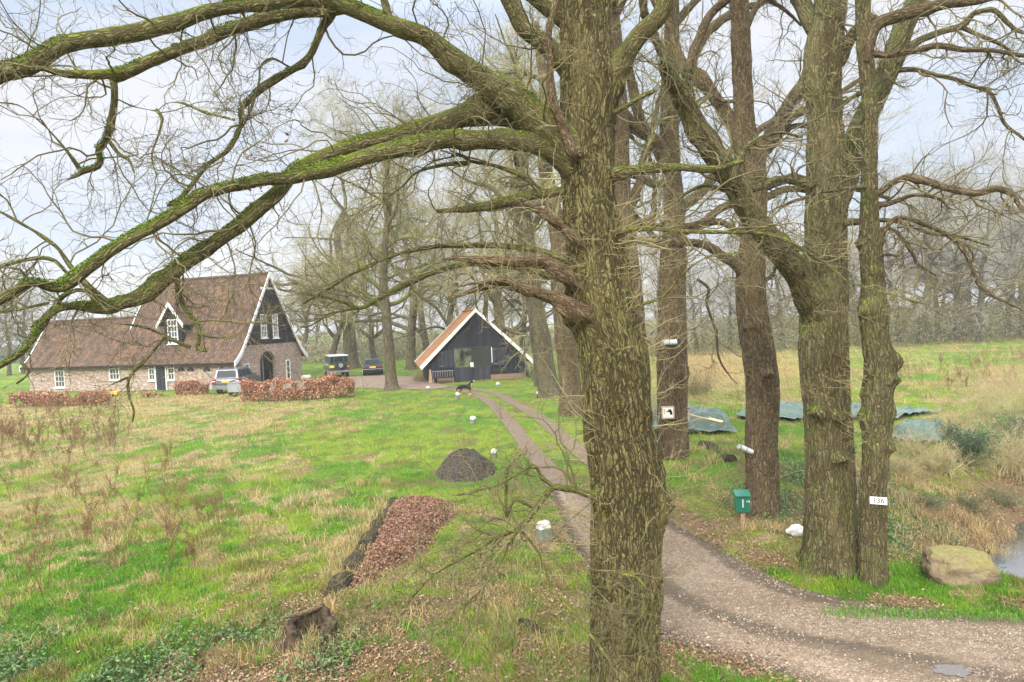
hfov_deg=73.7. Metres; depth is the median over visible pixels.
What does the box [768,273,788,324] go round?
oak tree
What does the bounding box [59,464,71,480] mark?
dead stalk
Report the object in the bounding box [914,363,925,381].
dead stalk
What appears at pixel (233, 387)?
box trailer
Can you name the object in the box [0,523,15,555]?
dead stalk
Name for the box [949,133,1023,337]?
oak tree
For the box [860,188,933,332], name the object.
oak tree
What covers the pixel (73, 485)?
dead stalk
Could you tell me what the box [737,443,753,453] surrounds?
insect tube
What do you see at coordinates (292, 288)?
oak tree
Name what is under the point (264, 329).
window
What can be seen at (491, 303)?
oak tree
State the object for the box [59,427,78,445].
dead stalk
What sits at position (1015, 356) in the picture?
dead stalk
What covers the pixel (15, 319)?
oak tree
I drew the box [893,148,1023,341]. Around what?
oak tree
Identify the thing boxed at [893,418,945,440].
tarpaulin
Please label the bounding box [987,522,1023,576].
water
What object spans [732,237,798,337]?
oak tree
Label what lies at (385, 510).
log
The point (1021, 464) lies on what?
shrub
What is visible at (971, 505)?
shrub
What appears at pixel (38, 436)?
dead stalk
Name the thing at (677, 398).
oak tree
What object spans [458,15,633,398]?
oak tree
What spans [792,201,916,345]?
oak tree
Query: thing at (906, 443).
shrub
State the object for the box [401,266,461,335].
oak tree
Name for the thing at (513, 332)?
oak tree
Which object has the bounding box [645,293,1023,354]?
undergrowth
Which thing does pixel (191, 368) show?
vent window
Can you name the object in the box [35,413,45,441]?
dead stalk
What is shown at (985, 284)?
oak tree
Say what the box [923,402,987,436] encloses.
shrub
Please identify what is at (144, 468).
dead stalk
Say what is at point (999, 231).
oak tree
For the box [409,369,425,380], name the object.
shrub
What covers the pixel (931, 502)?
shrub
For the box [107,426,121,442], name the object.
dead stalk
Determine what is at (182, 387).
beech hedge
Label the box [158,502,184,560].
dead stalk
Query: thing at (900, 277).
oak tree
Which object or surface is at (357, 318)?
oak tree
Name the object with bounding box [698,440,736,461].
log
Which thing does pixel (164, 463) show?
dead stalk
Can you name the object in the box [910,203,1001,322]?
oak tree
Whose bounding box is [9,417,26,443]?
dead stalk
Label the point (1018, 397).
shrub
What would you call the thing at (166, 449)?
dead stalk
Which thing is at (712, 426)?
tarpaulin
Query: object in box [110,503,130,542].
dead stalk
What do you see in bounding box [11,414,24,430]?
dead stalk
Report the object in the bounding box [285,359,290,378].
window
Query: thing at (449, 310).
oak tree
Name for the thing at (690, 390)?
shrub
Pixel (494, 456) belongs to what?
marker stone
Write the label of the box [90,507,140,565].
dead stalk
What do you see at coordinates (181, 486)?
dead stalk
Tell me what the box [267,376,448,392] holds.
yard
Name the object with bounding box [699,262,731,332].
oak tree
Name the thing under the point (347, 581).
log
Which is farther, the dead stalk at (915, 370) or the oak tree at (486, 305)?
the oak tree at (486, 305)
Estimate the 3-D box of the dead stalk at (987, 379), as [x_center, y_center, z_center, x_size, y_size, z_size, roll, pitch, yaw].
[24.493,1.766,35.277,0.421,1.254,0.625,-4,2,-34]
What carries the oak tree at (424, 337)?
on the ground at (468, 408)
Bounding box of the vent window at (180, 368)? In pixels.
[177,366,185,370]
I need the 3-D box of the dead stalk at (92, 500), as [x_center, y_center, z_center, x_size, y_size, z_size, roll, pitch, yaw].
[-9.658,3.845,15.626,0.531,1.399,0.746,-2,2,13]
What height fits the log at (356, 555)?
0.444 m
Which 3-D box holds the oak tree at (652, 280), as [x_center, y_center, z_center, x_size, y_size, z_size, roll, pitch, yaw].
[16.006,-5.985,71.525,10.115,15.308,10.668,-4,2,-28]
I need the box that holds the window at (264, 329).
[260,314,268,338]
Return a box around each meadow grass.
[0,332,1023,513]
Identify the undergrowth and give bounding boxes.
[0,345,34,363]
[299,323,576,364]
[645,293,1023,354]
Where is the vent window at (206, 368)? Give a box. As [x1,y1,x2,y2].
[202,366,211,370]
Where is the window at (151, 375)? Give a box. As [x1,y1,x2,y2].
[147,366,155,381]
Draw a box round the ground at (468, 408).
[0,306,1023,681]
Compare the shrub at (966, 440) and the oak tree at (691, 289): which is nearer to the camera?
the shrub at (966, 440)
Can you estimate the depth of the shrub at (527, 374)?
51.84 m
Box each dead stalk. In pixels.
[0,415,10,447]
[0,466,13,501]
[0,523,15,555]
[3,422,19,441]
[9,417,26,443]
[10,423,20,443]
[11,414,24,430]
[11,511,59,595]
[15,406,26,427]
[15,429,24,451]
[16,447,39,489]
[21,434,36,454]
[21,533,48,591]
[22,488,44,527]
[23,426,48,452]
[29,424,48,452]
[31,504,48,533]
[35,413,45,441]
[48,457,74,501]
[49,413,65,439]
[52,397,61,420]
[58,422,67,439]
[58,439,74,460]
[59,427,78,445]
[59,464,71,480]
[60,472,81,497]
[65,417,74,431]
[65,507,94,544]
[70,422,83,447]
[71,425,86,457]
[74,479,106,539]
[82,422,103,450]
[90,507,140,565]
[93,461,120,490]
[97,423,131,460]
[97,477,113,515]
[105,429,114,445]
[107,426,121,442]
[110,484,141,515]
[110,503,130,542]
[137,530,158,560]
[143,453,167,494]
[156,471,191,534]
[158,451,168,477]
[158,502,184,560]
[160,432,172,468]
[171,468,189,507]
[181,530,199,567]
[190,494,211,517]
[207,479,224,524]
[906,361,915,380]
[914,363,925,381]
[943,370,961,388]
[953,362,962,381]
[958,356,981,374]
[960,373,969,388]
[967,354,989,379]
[978,364,991,383]
[1009,346,1021,367]
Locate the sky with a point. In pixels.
(17, 142)
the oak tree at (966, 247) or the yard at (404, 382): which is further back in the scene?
the oak tree at (966, 247)
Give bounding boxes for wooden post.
[429,369,432,382]
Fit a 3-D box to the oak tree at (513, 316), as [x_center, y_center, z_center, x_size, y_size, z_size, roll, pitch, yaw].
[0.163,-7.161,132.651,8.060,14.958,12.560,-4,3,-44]
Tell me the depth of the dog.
42.18 m
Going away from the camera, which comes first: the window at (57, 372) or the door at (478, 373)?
the door at (478, 373)
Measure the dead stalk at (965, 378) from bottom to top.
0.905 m
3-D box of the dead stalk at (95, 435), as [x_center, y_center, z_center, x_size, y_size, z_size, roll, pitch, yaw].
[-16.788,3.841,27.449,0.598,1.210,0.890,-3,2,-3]
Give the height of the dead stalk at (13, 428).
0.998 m
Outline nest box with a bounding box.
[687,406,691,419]
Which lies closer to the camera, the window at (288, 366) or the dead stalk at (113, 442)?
the dead stalk at (113, 442)
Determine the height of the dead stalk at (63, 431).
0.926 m
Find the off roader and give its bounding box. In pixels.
[323,354,349,376]
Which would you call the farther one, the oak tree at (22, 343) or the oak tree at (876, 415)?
the oak tree at (22, 343)
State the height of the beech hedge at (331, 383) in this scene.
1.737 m
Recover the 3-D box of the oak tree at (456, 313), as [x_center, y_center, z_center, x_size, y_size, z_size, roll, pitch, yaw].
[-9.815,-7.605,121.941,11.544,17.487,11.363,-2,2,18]
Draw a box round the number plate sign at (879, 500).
[870,496,886,504]
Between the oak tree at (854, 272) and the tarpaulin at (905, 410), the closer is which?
the tarpaulin at (905, 410)
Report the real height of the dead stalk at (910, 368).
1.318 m
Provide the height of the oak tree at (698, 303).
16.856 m
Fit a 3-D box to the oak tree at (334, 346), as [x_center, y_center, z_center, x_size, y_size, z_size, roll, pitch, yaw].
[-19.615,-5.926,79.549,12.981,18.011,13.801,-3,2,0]
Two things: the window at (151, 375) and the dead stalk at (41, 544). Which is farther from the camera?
the window at (151, 375)
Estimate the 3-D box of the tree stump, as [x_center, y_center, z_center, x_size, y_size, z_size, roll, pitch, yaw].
[-2.848,4.022,9.584,1.074,0.550,0.710,-3,2,0]
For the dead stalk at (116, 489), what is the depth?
16.66 m
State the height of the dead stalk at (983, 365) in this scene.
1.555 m
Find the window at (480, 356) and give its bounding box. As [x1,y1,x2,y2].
[453,346,491,368]
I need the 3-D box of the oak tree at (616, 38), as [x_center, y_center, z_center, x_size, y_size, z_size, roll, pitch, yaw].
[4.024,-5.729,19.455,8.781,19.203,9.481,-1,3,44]
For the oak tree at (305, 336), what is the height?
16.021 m
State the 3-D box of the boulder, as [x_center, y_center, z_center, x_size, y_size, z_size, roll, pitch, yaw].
[7.313,3.678,11.168,1.115,0.553,0.786,-2,2,14]
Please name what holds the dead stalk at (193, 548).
on the ground at (468, 408)
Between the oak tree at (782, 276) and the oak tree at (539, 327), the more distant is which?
the oak tree at (782, 276)
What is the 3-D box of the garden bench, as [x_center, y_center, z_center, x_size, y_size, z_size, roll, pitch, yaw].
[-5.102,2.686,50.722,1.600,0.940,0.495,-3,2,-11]
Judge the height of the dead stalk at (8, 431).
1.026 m
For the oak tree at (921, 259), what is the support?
on the ground at (468, 408)
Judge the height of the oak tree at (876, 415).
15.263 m
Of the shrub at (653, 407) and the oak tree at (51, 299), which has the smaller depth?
the shrub at (653, 407)
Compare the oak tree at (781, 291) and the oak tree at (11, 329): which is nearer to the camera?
the oak tree at (11, 329)
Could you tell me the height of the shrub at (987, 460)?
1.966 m
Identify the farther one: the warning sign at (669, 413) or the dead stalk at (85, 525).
the warning sign at (669, 413)
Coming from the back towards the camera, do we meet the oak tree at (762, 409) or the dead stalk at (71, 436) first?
the dead stalk at (71, 436)
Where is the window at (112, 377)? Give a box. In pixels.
[108,367,119,380]
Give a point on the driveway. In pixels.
(877, 660)
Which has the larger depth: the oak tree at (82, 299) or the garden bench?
the oak tree at (82, 299)
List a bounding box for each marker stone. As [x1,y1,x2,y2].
[470,416,476,423]
[490,449,496,458]
[535,520,551,541]
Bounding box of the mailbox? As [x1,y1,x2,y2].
[733,489,750,525]
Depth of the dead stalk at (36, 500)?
16.46 m
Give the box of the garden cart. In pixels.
[110,391,119,396]
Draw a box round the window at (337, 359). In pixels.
[335,357,342,361]
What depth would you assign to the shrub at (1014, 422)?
21.54 m
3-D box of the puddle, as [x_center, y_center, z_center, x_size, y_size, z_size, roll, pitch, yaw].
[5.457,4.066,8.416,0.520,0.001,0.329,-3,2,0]
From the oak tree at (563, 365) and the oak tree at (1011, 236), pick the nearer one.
the oak tree at (563, 365)
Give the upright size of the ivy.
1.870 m
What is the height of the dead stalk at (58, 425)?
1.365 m
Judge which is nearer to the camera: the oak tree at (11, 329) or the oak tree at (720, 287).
the oak tree at (720, 287)
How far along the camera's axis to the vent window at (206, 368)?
54.04 m
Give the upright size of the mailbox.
0.893 m
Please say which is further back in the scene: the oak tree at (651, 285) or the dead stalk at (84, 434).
the oak tree at (651, 285)
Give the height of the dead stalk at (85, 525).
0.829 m
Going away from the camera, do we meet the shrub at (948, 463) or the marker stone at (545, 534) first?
the marker stone at (545, 534)
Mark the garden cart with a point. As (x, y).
(116, 392)
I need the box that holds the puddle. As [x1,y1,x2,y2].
[933,664,973,677]
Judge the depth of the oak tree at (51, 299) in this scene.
141.47 m
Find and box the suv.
[212,366,260,393]
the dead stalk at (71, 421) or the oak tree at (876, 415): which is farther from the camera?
the dead stalk at (71, 421)
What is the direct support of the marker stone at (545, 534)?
on the ground at (468, 408)
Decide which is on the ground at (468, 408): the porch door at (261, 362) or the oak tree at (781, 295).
the oak tree at (781, 295)
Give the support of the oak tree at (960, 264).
on the ground at (468, 408)
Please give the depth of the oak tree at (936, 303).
75.62 m
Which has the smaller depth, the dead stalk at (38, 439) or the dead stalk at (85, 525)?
the dead stalk at (85, 525)
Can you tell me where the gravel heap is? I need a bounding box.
[435,448,496,481]
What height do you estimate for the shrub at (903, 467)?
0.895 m
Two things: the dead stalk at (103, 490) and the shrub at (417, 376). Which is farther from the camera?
the shrub at (417, 376)
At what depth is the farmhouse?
57.29 m
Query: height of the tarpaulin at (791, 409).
0.408 m
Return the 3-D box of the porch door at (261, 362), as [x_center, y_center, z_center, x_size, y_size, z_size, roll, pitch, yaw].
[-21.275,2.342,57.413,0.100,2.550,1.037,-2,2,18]
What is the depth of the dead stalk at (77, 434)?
28.33 m
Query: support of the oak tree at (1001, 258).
on the ground at (468, 408)
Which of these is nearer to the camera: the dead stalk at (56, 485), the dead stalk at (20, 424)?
the dead stalk at (56, 485)
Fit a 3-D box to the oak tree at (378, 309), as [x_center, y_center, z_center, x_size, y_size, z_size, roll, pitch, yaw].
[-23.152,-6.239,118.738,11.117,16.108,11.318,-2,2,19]
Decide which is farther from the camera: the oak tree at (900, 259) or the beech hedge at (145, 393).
the oak tree at (900, 259)
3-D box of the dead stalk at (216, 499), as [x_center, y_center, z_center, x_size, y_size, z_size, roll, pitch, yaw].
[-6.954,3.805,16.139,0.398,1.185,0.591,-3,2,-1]
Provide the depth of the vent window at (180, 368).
54.82 m
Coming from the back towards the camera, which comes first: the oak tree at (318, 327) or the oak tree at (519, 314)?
the oak tree at (318, 327)
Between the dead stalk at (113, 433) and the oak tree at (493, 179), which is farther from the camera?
the oak tree at (493, 179)
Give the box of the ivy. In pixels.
[0,456,966,681]
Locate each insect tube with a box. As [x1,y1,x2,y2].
[662,339,676,344]
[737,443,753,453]
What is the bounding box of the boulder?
[920,544,1000,587]
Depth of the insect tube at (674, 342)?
19.66 m
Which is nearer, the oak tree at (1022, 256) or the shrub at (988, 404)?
the shrub at (988, 404)
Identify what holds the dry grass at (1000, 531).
on the ground at (468, 408)
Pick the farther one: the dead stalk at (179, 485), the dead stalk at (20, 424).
the dead stalk at (20, 424)
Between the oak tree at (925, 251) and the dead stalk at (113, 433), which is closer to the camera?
the dead stalk at (113, 433)
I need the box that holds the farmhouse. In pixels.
[19,272,307,391]
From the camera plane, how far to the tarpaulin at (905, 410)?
27.62 m
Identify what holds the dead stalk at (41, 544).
on the ground at (468, 408)
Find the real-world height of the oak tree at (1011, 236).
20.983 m
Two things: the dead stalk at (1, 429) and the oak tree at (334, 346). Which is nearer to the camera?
the dead stalk at (1, 429)
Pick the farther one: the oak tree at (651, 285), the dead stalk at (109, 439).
the oak tree at (651, 285)
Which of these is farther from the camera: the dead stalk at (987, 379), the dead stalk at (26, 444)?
the dead stalk at (987, 379)
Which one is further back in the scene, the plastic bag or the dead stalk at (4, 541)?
the dead stalk at (4, 541)
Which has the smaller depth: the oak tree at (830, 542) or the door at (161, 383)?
the oak tree at (830, 542)
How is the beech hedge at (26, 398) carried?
on the ground at (468, 408)
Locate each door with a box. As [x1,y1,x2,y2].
[156,366,165,389]
[260,354,263,381]
[454,366,472,381]
[472,365,490,379]
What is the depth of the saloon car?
61.17 m
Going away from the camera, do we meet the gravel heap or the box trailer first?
the gravel heap
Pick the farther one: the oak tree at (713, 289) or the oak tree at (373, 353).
the oak tree at (713, 289)
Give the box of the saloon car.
[361,358,382,375]
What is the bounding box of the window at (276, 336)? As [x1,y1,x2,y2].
[272,314,279,338]
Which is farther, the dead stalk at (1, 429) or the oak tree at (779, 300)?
the oak tree at (779, 300)
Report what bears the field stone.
on the ground at (468, 408)
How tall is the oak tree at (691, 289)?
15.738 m
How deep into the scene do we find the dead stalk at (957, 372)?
37.90 m
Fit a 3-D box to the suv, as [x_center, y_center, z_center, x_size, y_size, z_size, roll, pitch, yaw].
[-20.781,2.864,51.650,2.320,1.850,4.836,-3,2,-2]
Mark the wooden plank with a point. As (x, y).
(715, 420)
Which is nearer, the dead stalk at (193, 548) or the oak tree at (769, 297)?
the dead stalk at (193, 548)
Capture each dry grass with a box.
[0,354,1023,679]
[887,470,1018,552]
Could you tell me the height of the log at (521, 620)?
0.195 m
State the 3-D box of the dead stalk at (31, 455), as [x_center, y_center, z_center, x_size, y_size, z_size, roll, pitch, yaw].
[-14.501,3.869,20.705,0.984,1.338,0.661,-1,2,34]
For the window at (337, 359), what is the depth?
60.23 m
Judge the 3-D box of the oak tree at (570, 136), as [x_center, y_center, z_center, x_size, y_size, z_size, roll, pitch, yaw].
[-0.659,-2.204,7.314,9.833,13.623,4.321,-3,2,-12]
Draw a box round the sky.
[0,0,1023,346]
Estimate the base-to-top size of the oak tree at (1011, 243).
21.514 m
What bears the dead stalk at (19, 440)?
on the ground at (468, 408)
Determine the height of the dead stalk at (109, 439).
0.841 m
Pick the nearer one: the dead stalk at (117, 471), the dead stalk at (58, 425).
the dead stalk at (117, 471)
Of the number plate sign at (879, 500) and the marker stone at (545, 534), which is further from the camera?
the marker stone at (545, 534)
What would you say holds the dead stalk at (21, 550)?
on the ground at (468, 408)
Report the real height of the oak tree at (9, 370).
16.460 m
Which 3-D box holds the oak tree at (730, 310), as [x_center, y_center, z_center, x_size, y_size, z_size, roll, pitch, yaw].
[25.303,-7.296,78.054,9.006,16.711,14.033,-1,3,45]
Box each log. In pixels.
[323,571,353,597]
[341,545,369,571]
[357,519,383,546]
[374,497,395,520]
[518,618,563,635]
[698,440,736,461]
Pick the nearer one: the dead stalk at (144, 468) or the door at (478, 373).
the dead stalk at (144, 468)
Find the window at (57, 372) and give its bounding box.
[54,369,66,388]
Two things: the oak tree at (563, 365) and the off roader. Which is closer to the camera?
the oak tree at (563, 365)
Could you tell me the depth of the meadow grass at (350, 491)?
26.50 m
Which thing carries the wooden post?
on the yard at (404, 382)
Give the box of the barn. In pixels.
[414,308,532,382]
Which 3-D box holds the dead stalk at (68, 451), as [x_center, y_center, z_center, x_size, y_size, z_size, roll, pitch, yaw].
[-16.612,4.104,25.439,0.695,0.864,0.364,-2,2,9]
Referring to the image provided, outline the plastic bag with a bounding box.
[785,524,802,536]
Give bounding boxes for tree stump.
[273,603,340,653]
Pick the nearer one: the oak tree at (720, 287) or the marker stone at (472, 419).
the marker stone at (472, 419)
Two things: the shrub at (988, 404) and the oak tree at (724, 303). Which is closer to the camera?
the shrub at (988, 404)
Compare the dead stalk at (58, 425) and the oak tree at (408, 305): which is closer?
the dead stalk at (58, 425)
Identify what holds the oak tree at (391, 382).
on the ground at (468, 408)
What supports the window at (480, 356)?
in the barn
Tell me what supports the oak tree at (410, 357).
on the ground at (468, 408)
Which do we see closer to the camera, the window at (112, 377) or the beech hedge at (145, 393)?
the beech hedge at (145, 393)
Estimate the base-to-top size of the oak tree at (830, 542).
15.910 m
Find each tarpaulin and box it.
[651,403,736,431]
[736,400,802,418]
[851,402,940,417]
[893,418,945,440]
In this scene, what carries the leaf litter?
on the ground at (468, 408)
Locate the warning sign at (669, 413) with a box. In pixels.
[661,406,674,418]
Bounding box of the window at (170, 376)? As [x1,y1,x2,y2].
[166,366,175,380]
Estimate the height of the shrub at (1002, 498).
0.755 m
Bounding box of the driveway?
[439,385,1023,681]
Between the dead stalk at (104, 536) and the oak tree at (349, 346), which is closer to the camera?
the dead stalk at (104, 536)
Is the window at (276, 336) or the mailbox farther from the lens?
the window at (276, 336)
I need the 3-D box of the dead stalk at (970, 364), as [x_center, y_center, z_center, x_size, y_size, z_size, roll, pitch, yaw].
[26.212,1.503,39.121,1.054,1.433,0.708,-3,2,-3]
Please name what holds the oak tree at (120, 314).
on the ground at (468, 408)
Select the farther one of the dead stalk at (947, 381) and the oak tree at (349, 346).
the oak tree at (349, 346)
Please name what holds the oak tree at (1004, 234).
on the ground at (468, 408)
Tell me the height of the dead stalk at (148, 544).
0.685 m
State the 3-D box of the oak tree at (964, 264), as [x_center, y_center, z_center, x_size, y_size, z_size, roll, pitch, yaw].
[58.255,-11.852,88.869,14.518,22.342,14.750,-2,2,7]
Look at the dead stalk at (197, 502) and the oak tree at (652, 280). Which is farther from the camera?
the oak tree at (652, 280)
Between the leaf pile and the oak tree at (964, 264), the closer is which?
the leaf pile
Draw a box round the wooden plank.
[690,414,723,422]
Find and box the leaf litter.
[0,437,1023,681]
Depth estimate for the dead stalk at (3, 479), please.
19.46 m
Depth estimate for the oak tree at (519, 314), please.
62.72 m
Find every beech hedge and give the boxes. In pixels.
[6,387,113,407]
[140,391,164,397]
[173,380,209,394]
[238,371,356,401]
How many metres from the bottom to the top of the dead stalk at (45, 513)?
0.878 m
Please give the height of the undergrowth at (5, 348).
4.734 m
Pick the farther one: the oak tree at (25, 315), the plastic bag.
the oak tree at (25, 315)
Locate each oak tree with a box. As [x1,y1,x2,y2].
[0,0,979,681]
[0,255,52,373]
[0,258,49,375]
[0,263,38,357]
[0,278,59,357]
[1,281,36,352]
[19,269,78,325]
[65,277,105,318]
[83,280,134,317]
[236,127,393,368]
[264,65,493,390]
[270,249,317,329]
[281,254,356,361]
[284,247,335,340]
[295,218,378,354]
[307,157,468,369]
[312,222,432,358]
[330,286,379,338]
[343,175,471,351]
[356,261,407,350]
[375,161,507,353]
[391,258,444,338]
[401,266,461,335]
[413,1,689,416]
[417,150,552,381]
[426,255,488,323]
[427,172,548,325]
[444,89,559,386]
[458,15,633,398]
[458,195,561,347]
[464,250,516,321]
[465,0,731,399]
[489,291,522,341]
[514,283,552,324]
[612,0,915,518]
[613,0,1023,579]
[616,0,845,459]
[637,233,699,326]
[639,221,699,355]
[641,205,730,351]
[642,213,735,351]
[651,253,717,341]
[684,0,1023,587]
[686,251,726,343]
[687,220,774,348]
[696,224,791,333]
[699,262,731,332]
[702,249,766,343]
[719,241,789,320]
[720,197,801,349]
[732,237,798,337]
[732,258,798,339]
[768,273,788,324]
[769,207,854,327]
[789,204,897,327]
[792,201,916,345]
[800,131,990,341]
[848,209,888,319]
[849,210,906,307]
[850,105,1007,343]
[855,95,1023,341]
[855,223,933,324]
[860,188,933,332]
[884,167,991,328]
[887,157,1016,339]
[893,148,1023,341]
[896,165,1016,332]
[897,161,1022,333]
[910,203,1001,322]
[944,162,1023,336]
[945,169,1022,327]
[947,160,1023,317]
[947,214,1017,324]
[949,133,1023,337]
[977,197,1023,288]
[990,185,1022,318]
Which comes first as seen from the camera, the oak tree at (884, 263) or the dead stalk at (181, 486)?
the dead stalk at (181, 486)
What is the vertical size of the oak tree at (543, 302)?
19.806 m
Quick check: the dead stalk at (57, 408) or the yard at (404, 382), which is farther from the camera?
the yard at (404, 382)
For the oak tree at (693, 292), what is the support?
on the ground at (468, 408)
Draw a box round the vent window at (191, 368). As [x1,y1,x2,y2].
[186,366,195,370]
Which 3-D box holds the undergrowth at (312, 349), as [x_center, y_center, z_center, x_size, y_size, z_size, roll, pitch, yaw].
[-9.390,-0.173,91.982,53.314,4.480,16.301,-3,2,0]
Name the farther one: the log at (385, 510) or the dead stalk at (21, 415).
the dead stalk at (21, 415)
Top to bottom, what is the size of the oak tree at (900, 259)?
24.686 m
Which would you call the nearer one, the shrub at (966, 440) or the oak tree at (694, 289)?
the shrub at (966, 440)
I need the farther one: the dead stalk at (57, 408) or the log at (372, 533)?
the dead stalk at (57, 408)
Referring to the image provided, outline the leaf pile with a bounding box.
[347,495,456,591]
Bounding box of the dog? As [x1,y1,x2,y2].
[456,380,473,394]
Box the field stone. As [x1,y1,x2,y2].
[301,375,311,378]
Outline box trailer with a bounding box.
[227,381,246,395]
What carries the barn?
on the ground at (468, 408)
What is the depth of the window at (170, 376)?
55.13 m
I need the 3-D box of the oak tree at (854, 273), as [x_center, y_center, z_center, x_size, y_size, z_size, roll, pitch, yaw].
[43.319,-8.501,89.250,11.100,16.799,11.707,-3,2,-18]
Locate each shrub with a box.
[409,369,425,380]
[520,367,533,377]
[651,387,694,418]
[688,364,728,396]
[889,447,927,480]
[891,422,956,456]
[900,489,947,514]
[909,433,975,478]
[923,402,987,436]
[931,352,1023,428]
[932,416,1011,468]
[948,488,999,515]
[955,412,1023,477]
[973,349,1023,417]
[983,478,1023,507]
[985,421,1023,482]
[988,405,1023,452]
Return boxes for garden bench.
[432,370,453,382]
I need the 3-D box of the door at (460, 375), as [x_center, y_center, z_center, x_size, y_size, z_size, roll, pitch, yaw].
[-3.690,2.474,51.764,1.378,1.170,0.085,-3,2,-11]

